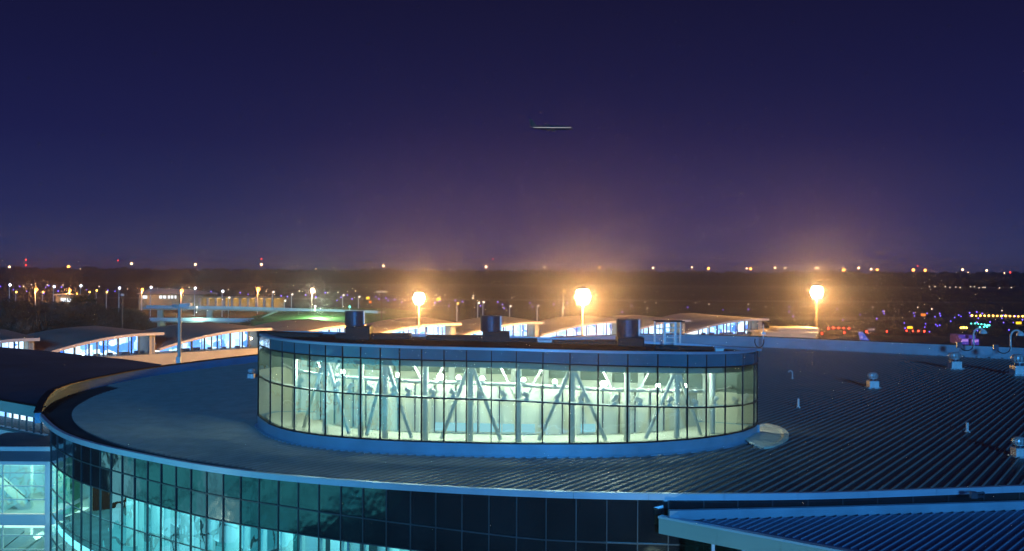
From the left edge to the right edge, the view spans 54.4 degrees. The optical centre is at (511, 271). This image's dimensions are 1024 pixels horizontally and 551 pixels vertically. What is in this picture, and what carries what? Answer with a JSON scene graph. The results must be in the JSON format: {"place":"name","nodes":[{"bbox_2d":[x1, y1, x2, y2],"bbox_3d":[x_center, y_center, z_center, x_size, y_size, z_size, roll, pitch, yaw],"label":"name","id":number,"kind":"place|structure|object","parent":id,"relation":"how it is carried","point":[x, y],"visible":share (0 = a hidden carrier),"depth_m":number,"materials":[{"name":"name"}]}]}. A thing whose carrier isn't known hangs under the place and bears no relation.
{"place":"outdoors","nodes":[
{"label":"outdoors","id":0,"kind":"place"},
{"bbox_2d":[137,288,216,309],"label":"warehouse","id":1,"kind":"structure","parent":0,"point":[165,296],"depth_m":650.00,"materials":[{"name":"grey metal"}]},
{"bbox_2d":[148,310,277,326],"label":"access ramp","id":2,"kind":"structure","parent":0,"point":[162,321],"depth_m":367.40,"materials":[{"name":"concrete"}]},
{"bbox_2d":[250,307,429,325],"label":"grass bank","id":3,"kind":"structure","parent":0,"point":[389,313],"depth_m":375.60,"materials":[{"name":"green plant"}]},
{"bbox_2d":[0,282,1023,335],"bbox_3d":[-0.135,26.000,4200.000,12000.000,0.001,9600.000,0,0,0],"label":"ground","id":4,"kind":"structure","parent":0,"point":[445,310],"depth_m":883.34,"materials":[{"name":"black plant"}]},
{"bbox_2d":[0,298,32,311],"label":"bare tree","id":5,"kind":"object","parent":4,"relation":"on","point":[3,303],"visible":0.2,"depth_m":360.76,"materials":[{"name":"brown plant"}]},
{"bbox_2d":[3,301,43,318],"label":"bare tree","id":6,"kind":"object","parent":4,"relation":"on","point":[18,306],"visible":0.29,"depth_m":334.51,"materials":[{"name":"brown plant"}]},
{"bbox_2d":[20,301,42,316],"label":"bare tree","id":7,"kind":"object","parent":4,"relation":"on","point":[36,306],"visible":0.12,"depth_m":362.94,"materials":[{"name":"brown plant"}]},
{"bbox_2d":[32,304,53,321],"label":"bare tree","id":8,"kind":"object","parent":4,"relation":"on","point":[42,312],"visible":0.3,"depth_m":337.76,"materials":[{"name":"brown plant"}]},
{"bbox_2d":[37,300,60,309],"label":"bare tree","id":9,"kind":"object","parent":4,"relation":"on","point":[42,303],"visible":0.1,"depth_m":376.93,"materials":[{"name":"brown plant"}]},
{"bbox_2d":[37,304,66,324],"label":"bare tree","id":10,"kind":"object","parent":4,"relation":"on","point":[58,308],"visible":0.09,"depth_m":340.05,"materials":[{"name":"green plant"}]},
{"bbox_2d":[50,300,81,308],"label":"bare tree","id":11,"kind":"object","parent":4,"relation":"on","point":[64,304],"visible":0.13,"depth_m":375.25,"materials":[{"name":"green plant"}]},
{"bbox_2d":[54,294,83,304],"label":"lit pavilion","id":12,"kind":"structure","parent":4,"relation":"on","point":[60,297],"depth_m":629.00,"materials":[{"name":"concrete"}]},
{"bbox_2d":[68,291,96,308],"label":"dark evergreen","id":13,"kind":"object","parent":4,"relation":"on","point":[79,299],"visible":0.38,"depth_m":466.58,"materials":[{"name":"green plant"}]},
{"bbox_2d":[198,296,284,310],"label":"parking arcade","id":14,"kind":"object","parent":4,"relation":"on","point":[251,301],"visible":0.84,"depth_m":660.50,"materials":[{"name":"concrete"}]},
{"bbox_2d":[0,266,1023,286],"bbox_3d":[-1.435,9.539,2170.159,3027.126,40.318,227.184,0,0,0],"label":"wood","id":15,"kind":"object","parent":4,"relation":"on","point":[609,276],"visible":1,"depth_m":2075.00,"materials":[{"name":"black plant"}]},
{"bbox_2d":[0,296,1023,302],"bbox_3d":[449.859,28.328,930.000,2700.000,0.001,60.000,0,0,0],"label":"runway","id":16,"kind":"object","parent":4,"relation":"on","point":[590,300],"visible":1,"depth_m":928.57,"materials":[{"name":"grey asphalt"}]},
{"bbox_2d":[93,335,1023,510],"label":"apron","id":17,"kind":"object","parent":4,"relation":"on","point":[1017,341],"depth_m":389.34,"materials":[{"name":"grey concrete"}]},
{"bbox_2d":[0,321,16,330],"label":"bare tree","id":18,"kind":"object","parent":17,"relation":"on","point":[8,326],"visible":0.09,"depth_m":265.41,"materials":[{"name":"brown plant"}]},
{"bbox_2d":[0,309,39,326],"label":"bare tree","id":19,"kind":"object","parent":17,"relation":"on","point":[19,315],"visible":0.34,"depth_m":296.83,"materials":[{"name":"brown plant"}]},
{"bbox_2d":[10,316,52,334],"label":"bare tree","id":20,"kind":"object","parent":17,"relation":"on","point":[21,328],"visible":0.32,"depth_m":264.58,"materials":[{"name":"brown plant"}]},
{"bbox_2d":[30,313,52,328],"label":"bare tree","id":21,"kind":"object","parent":17,"relation":"on","point":[39,320],"visible":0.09,"depth_m":304.33,"materials":[{"name":"brown plant"}]},
{"bbox_2d":[0,432,92,550],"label":"stair block","id":22,"kind":"structure","parent":17,"relation":"on","point":[24,511],"depth_m":60.78,"materials":[{"name":"blue metal"}]},
{"bbox_2d":[0,465,3,512],"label":"window","id":23,"kind":"structure","parent":22,"relation":"in","point":[2,498],"depth_m":59.19,"materials":[{"name":"teal glass"}]},
{"bbox_2d":[0,526,3,550],"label":"window","id":24,"kind":"structure","parent":22,"relation":"in","point":[2,534],"depth_m":59.19,"materials":[{"name":"teal metal"}]},
{"bbox_2d":[3,472,44,499],"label":"railing","id":25,"kind":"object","parent":22,"relation":"in","point":[3,472],"depth_m":59.19,"materials":[{"name":"teal metal"}]},
{"bbox_2d":[3,533,44,550],"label":"window","id":26,"kind":"structure","parent":22,"relation":"in","point":[44,533],"depth_m":59.19,"materials":[{"name":"teal metal"}]},
{"bbox_2d":[39,313,75,330],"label":"bare tree","id":27,"kind":"object","parent":17,"relation":"on","point":[59,323],"visible":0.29,"depth_m":270.96,"materials":[{"name":"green plant"}]},
{"bbox_2d":[51,313,97,329],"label":"bare tree","id":28,"kind":"object","parent":17,"relation":"on","point":[83,321],"visible":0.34,"depth_m":267.75,"materials":[{"name":"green plant"}]},
{"bbox_2d":[74,314,102,326],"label":"bare tree","id":29,"kind":"object","parent":17,"relation":"on","point":[90,320],"visible":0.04,"depth_m":269.80,"materials":[{"name":"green plant"}]},
{"bbox_2d":[91,319,119,327],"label":"bare tree","id":30,"kind":"object","parent":17,"relation":"on","point":[111,324],"visible":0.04,"depth_m":258.67,"materials":[{"name":"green plant"}]},
{"bbox_2d":[98,306,126,319],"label":"bare tree","id":31,"kind":"object","parent":17,"relation":"on","point":[118,309],"visible":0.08,"depth_m":367.49,"materials":[{"name":"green plant"}]},
{"bbox_2d":[121,293,123,327],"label":"mast lamp","id":32,"kind":"object","parent":17,"relation":"on","point":[122,294],"visible":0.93,"depth_m":261.89,"materials":[{"name":"metal"}]},
{"bbox_2d":[121,323,147,329],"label":"bare tree","id":33,"kind":"object","parent":17,"relation":"on","point":[137,326],"visible":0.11,"depth_m":263.48,"materials":[{"name":"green plant"}]},
{"bbox_2d":[120,308,150,321],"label":"bare tree","id":34,"kind":"object","parent":17,"relation":"on","point":[136,313],"visible":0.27,"depth_m":336.94,"materials":[{"name":"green plant"}]},
{"bbox_2d":[124,317,153,329],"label":"bare tree","id":35,"kind":"object","parent":17,"relation":"on","point":[148,324],"visible":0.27,"depth_m":296.12,"materials":[{"name":"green plant"}]},
{"bbox_2d":[172,295,192,362],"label":"floodlight pole","id":36,"kind":"object","parent":17,"relation":"on","point":[178,357],"visible":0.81,"depth_m":111.83,"materials":[{"name":"metal"}]},
{"bbox_2d":[239,317,264,325],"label":"dark evergreen","id":37,"kind":"object","parent":17,"relation":"on","point":[248,322],"visible":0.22,"depth_m":350.09,"materials":[{"name":"green plant"}]},
{"bbox_2d":[143,305,384,326],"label":"flyover","id":38,"kind":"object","parent":17,"relation":"on","point":[208,309],"visible":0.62,"depth_m":401.05,"materials":[{"name":"concrete"}]},
{"bbox_2d":[376,290,386,320],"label":"mast lamp","id":39,"kind":"object","parent":17,"relation":"on","point":[380,291],"visible":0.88,"depth_m":261.87,"materials":[{"name":"metal"}]},
{"bbox_2d":[0,313,768,364],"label":"pier concourse","id":40,"kind":"structure","parent":17,"relation":"on","point":[200,341],"depth_m":203.64,"materials":[{"name":"metal"}]},
{"bbox_2d":[108,338,118,356],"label":"window","id":41,"kind":"structure","parent":40,"relation":"in","point":[118,338],"depth_m":179.14,"materials":[{"name":"grey metal"}]},
{"bbox_2d":[132,336,139,354],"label":"window","id":42,"kind":"structure","parent":40,"relation":"in","point":[138,336],"depth_m":182.14,"materials":[{"name":"grey metal"}]},
{"bbox_2d":[240,331,249,348],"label":"window","id":43,"kind":"structure","parent":40,"relation":"in","point":[248,331],"depth_m":198.39,"materials":[{"name":"grey metal"}]},
{"bbox_2d":[413,292,424,333],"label":"mast lamp","id":44,"kind":"object","parent":17,"relation":"on","point":[418,297],"visible":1,"depth_m":205.57,"materials":[{"name":"paint"}]},
{"bbox_2d":[34,331,1023,550],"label":"terminal rotunda","id":45,"kind":"structure","parent":17,"relation":"on","point":[327,441],"depth_m":50.10,"materials":[{"name":"metal"}]},
{"bbox_2d":[51,464,55,550],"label":"facade window","id":46,"kind":"structure","parent":45,"relation":"in","point":[53,470],"depth_m":57.65,"materials":[{"name":"teal glass"}]},
{"bbox_2d":[57,496,62,550],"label":"facade window","id":47,"kind":"structure","parent":45,"relation":"in","point":[59,501],"depth_m":56.10,"materials":[{"name":"teal glass"}]},
{"bbox_2d":[0,347,160,550],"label":"wing","id":48,"kind":"structure","parent":45,"relation":"attached to","point":[29,378],"depth_m":83.43,"materials":[{"name":"metal"}]},
{"bbox_2d":[4,412,6,426],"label":"window","id":49,"kind":"structure","parent":48,"relation":"in","point":[5,414],"depth_m":67.27,"materials":[{"name":"blue glass"}]},
{"bbox_2d":[11,413,13,427],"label":"window","id":50,"kind":"structure","parent":48,"relation":"in","point":[12,415],"depth_m":66.66,"materials":[{"name":"blue glass"}]},
{"bbox_2d":[18,415,20,429],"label":"window","id":51,"kind":"structure","parent":48,"relation":"in","point":[19,416],"depth_m":66.08,"materials":[{"name":"blue glass"}]},
{"bbox_2d":[26,416,27,430],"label":"window","id":52,"kind":"structure","parent":48,"relation":"in","point":[26,416],"depth_m":65.51,"materials":[{"name":"blue glass"}]},
{"bbox_2d":[33,418,34,432],"bbox_3d":[-31.177,9.913,64.948,0.100,1.150,0.120,0,0,0],"label":"window","id":53,"kind":"structure","parent":48,"relation":"in","point":[33,418],"depth_m":64.89,"materials":[{"name":"blue glass"}]},
{"bbox_2d":[40,422,42,433],"bbox_3d":[-30.412,9.917,64.354,0.100,1.150,0.120,0,0,0],"label":"window","id":54,"kind":"structure","parent":48,"relation":"in","point":[41,424],"depth_m":64.30,"materials":[{"name":"blue glass"}]},
{"bbox_2d":[200,517,208,538],"bbox_3d":[-17.029,13.712,55.181,0.950,2.100,0.080,0,0,23],"label":"hall door","id":55,"kind":"structure","parent":45,"relation":"in","point":[202,520],"depth_m":55.19,"materials":[{"name":"teal glass"}]},
{"bbox_2d":[219,521,225,544],"bbox_3d":[-15.430,13.720,53.863,0.950,2.100,0.080,0,0,23],"label":"hall door","id":56,"kind":"structure","parent":45,"relation":"in","point":[220,523],"depth_m":53.95,"materials":[{"name":"teal glass"}]},
{"bbox_2d":[247,368,254,378],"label":"roof ventilator","id":57,"kind":"object","parent":45,"relation":"on","point":[251,375],"visible":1,"depth_m":82.80,"materials":[{"name":"metal"}]},
{"bbox_2d":[250,527,260,550],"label":"hall door","id":58,"kind":"structure","parent":45,"relation":"in","point":[253,531],"depth_m":52.33,"materials":[{"name":"teal glass"}]},
{"bbox_2d":[267,530,276,550],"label":"hall door","id":59,"kind":"structure","parent":45,"relation":"in","point":[272,535],"depth_m":51.54,"materials":[{"name":"teal glass"}]},
{"bbox_2d":[257,331,322,336],"bbox_3d":[-12.806,3.572,57.400,3.623,0.303,1.080,0,0,0],"label":"plant enclosure","id":60,"kind":"object","parent":45,"relation":"on","point":[289,334],"visible":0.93,"depth_m":56.90,"materials":[{"name":"metal"}]},
{"bbox_2d":[325,539,329,550],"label":"hall door","id":61,"kind":"structure","parent":45,"relation":"in","point":[327,542],"depth_m":49.69,"materials":[{"name":"teal glass"}]},
{"bbox_2d":[345,311,372,339],"bbox_3d":[-8.639,2.974,55.800,1.473,1.581,1.300,0,0,0],"label":"exhaust fan","id":62,"kind":"object","parent":45,"relation":"on","point":[356,328],"visible":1,"depth_m":55.25,"materials":[{"name":"metal"}]},
{"bbox_2d":[360,544,376,550],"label":"hall door","id":63,"kind":"structure","parent":45,"relation":"in","point":[371,548],"depth_m":48.70,"materials":[{"name":"teal glass"}]},
{"bbox_2d":[335,333,411,338],"bbox_3d":[-7.845,3.634,56.500,4.237,0.307,1.080,0,0,0],"label":"plant enclosure","id":64,"kind":"object","parent":45,"relation":"on","point":[384,335],"visible":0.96,"depth_m":56.00,"materials":[{"name":"metal"}]},
{"bbox_2d":[425,335,481,340],"bbox_3d":[-3.246,3.715,56.200,3.192,0.278,1.080,0,0,0],"label":"plant enclosure","id":65,"kind":"object","parent":45,"relation":"on","point":[457,337],"visible":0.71,"depth_m":55.70,"materials":[{"name":"metal"}]},
{"bbox_2d":[480,315,509,341],"bbox_3d":[-0.954,3.157,55.600,1.645,1.434,1.300,0,0,0],"label":"exhaust fan","id":66,"kind":"object","parent":45,"relation":"on","point":[491,327],"visible":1,"depth_m":55.04,"materials":[{"name":"metal"}]},
{"bbox_2d":[510,338,536,341],"bbox_3d":[0.620,3.831,56.000,1.586,0.175,1.080,0,0,0],"label":"plant enclosure","id":67,"kind":"object","parent":45,"relation":"on","point":[523,339],"visible":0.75,"depth_m":55.50,"materials":[{"name":"metal"}]},
{"bbox_2d":[537,339,551,342],"bbox_3d":[1.845,3.891,56.200,0.836,0.129,0.880,0,0,0],"label":"roof cabinet","id":68,"kind":"object","parent":45,"relation":"on","point":[544,340],"visible":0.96,"depth_m":55.80,"materials":[{"name":"metal"}]},
{"bbox_2d":[552,340,616,344],"bbox_3d":[4.083,3.917,55.800,3.656,0.208,1.080,0,0,0],"label":"plant enclosure","id":69,"kind":"object","parent":45,"relation":"on","point":[614,342],"visible":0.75,"depth_m":55.30,"materials":[{"name":"metal"}]},
{"bbox_2d":[616,319,643,345],"bbox_3d":[6.499,3.349,55.200,1.504,1.461,1.304,0,0,0],"label":"exhaust fan","id":70,"kind":"object","parent":45,"relation":"on","point":[627,332],"visible":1,"depth_m":54.61,"materials":[{"name":"metal"}]},
{"bbox_2d":[653,320,684,344],"bbox_3d":[8.810,3.455,55.950,1.652,1.445,0.990,0,0,0],"label":"access ladder frame","id":71,"kind":"object","parent":45,"relation":"on","point":[674,322],"visible":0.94,"depth_m":55.47,"materials":[{"name":"white paint"}]},
{"bbox_2d":[652,344,714,349],"bbox_3d":[9.417,4.116,54.600,3.364,0.217,1.080,0,0,0],"label":"plant enclosure","id":72,"kind":"object","parent":45,"relation":"on","point":[672,347],"visible":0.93,"depth_m":54.10,"materials":[{"name":"metal"}]},
{"bbox_2d":[713,348,724,350],"bbox_3d":[11.203,4.217,54.000,0.529,0.186,0.580,0,0,0],"label":"junction box","id":73,"kind":"object","parent":45,"relation":"on","point":[718,349],"visible":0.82,"depth_m":53.75,"materials":[{"name":"white paint"}]},
{"bbox_2d":[754,324,765,347],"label":"whip antenna","id":74,"kind":"object","parent":45,"relation":"attached to","point":[763,333],"visible":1,"depth_m":119.80,"materials":[{"name":"white paint"}]},
{"bbox_2d":[658,500,1023,550],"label":"canopy wing","id":75,"kind":"structure","parent":45,"relation":"attached to","point":[975,526],"depth_m":38.64,"materials":[{"name":"blue metal"}]},
{"bbox_2d":[864,372,880,388],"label":"roof ventilator","id":76,"kind":"object","parent":45,"relation":"on","point":[872,382],"visible":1,"depth_m":78.18,"materials":[{"name":"metal"}]},
{"bbox_2d":[945,352,964,369],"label":"roof ventilator","id":77,"kind":"object","parent":45,"relation":"on","point":[954,363],"visible":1,"depth_m":94.21,"materials":[{"name":"metal"}]},
{"bbox_2d":[964,422,970,432],"bbox_3d":[25.948,8.860,56.740,0.352,0.550,0.352,0,0,0],"label":"vent pipe","id":78,"kind":"object","parent":45,"relation":"on","point":[967,428],"visible":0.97,"depth_m":56.67,"materials":[{"name":"metal"}]},
{"bbox_2d":[956,327,986,350],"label":"gooseneck lamp","id":79,"kind":"object","parent":45,"relation":"attached to","point":[981,331],"visible":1,"depth_m":106.12,"materials":[{"name":"metal"}]},
{"bbox_2d":[969,491,984,498],"bbox_3d":[19.064,9.107,40.717,0.661,0.280,0.221,0,0,-5],"label":"wall floodlight","id":80,"kind":"object","parent":45,"relation":"attached to","point":[973,495],"depth_m":40.66,"materials":[{"name":"metal"}]},
{"bbox_2d":[993,329,1023,353],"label":"gooseneck lamp","id":81,"kind":"object","parent":45,"relation":"attached to","point":[1019,333],"visible":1,"depth_m":103.74,"materials":[{"name":"metal"}]},
{"bbox_2d":[1006,354,1023,375],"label":"roof ventilator","id":82,"kind":"object","parent":45,"relation":"on","point":[1017,367],"visible":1,"depth_m":88.55,"materials":[{"name":"metal"}]},
{"bbox_2d":[1007,436,1023,457],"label":"roof ventilator","id":83,"kind":"object","parent":45,"relation":"on","point":[1017,451],"visible":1,"depth_m":48.94,"materials":[{"name":"metal"}]},
{"bbox_2d":[575,289,590,335],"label":"mast lamp","id":84,"kind":"object","parent":17,"relation":"on","point":[582,296],"visible":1,"depth_m":205.07,"materials":[{"name":"paint"}]},
{"bbox_2d":[746,326,818,337],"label":"pier annex","id":85,"kind":"object","parent":17,"relation":"on","point":[794,331],"visible":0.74,"depth_m":245.39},
{"bbox_2d":[811,286,822,337],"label":"mast lamp","id":86,"kind":"object","parent":17,"relation":"on","point":[816,292],"visible":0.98,"depth_m":267.20,"materials":[{"name":"paint"}]},
{"bbox_2d":[858,332,869,340],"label":"parked airliner","id":87,"kind":"object","parent":17,"relation":"on","point":[862,335],"visible":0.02,"depth_m":328.84,"materials":[{"name":"white paint"}]},
{"bbox_2d":[950,334,968,344],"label":"catering truck","id":88,"kind":"object","parent":17,"relation":"on","point":[962,338],"visible":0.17,"depth_m":300.10,"materials":[{"name":"purple paint"}]},
{"bbox_2d":[963,334,978,344],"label":"catering truck","id":89,"kind":"object","parent":17,"relation":"on","point":[976,340],"visible":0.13,"depth_m":298.73,"materials":[{"name":"purple paint"}]},
{"bbox_2d":[654,316,1023,320],"bbox_3d":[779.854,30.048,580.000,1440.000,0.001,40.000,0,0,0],"label":"taxiway","id":90,"kind":"structure","parent":4,"relation":"on","point":[891,318],"depth_m":579.51,"materials":[{"name":"grey asphalt"}]},
{"bbox_2d":[0,0,1023,273],"label":"sky","id":91,"kind":"structure","parent":0,"point":[721,136],"materials":[{"name":"blue"}]},
{"bbox_2d":[529,119,572,131],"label":"flying airliner","id":92,"kind":"object","parent":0,"point":[548,127],"visible":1,"depth_m":897.02,"materials":[{"name":"paint"}]}
]}

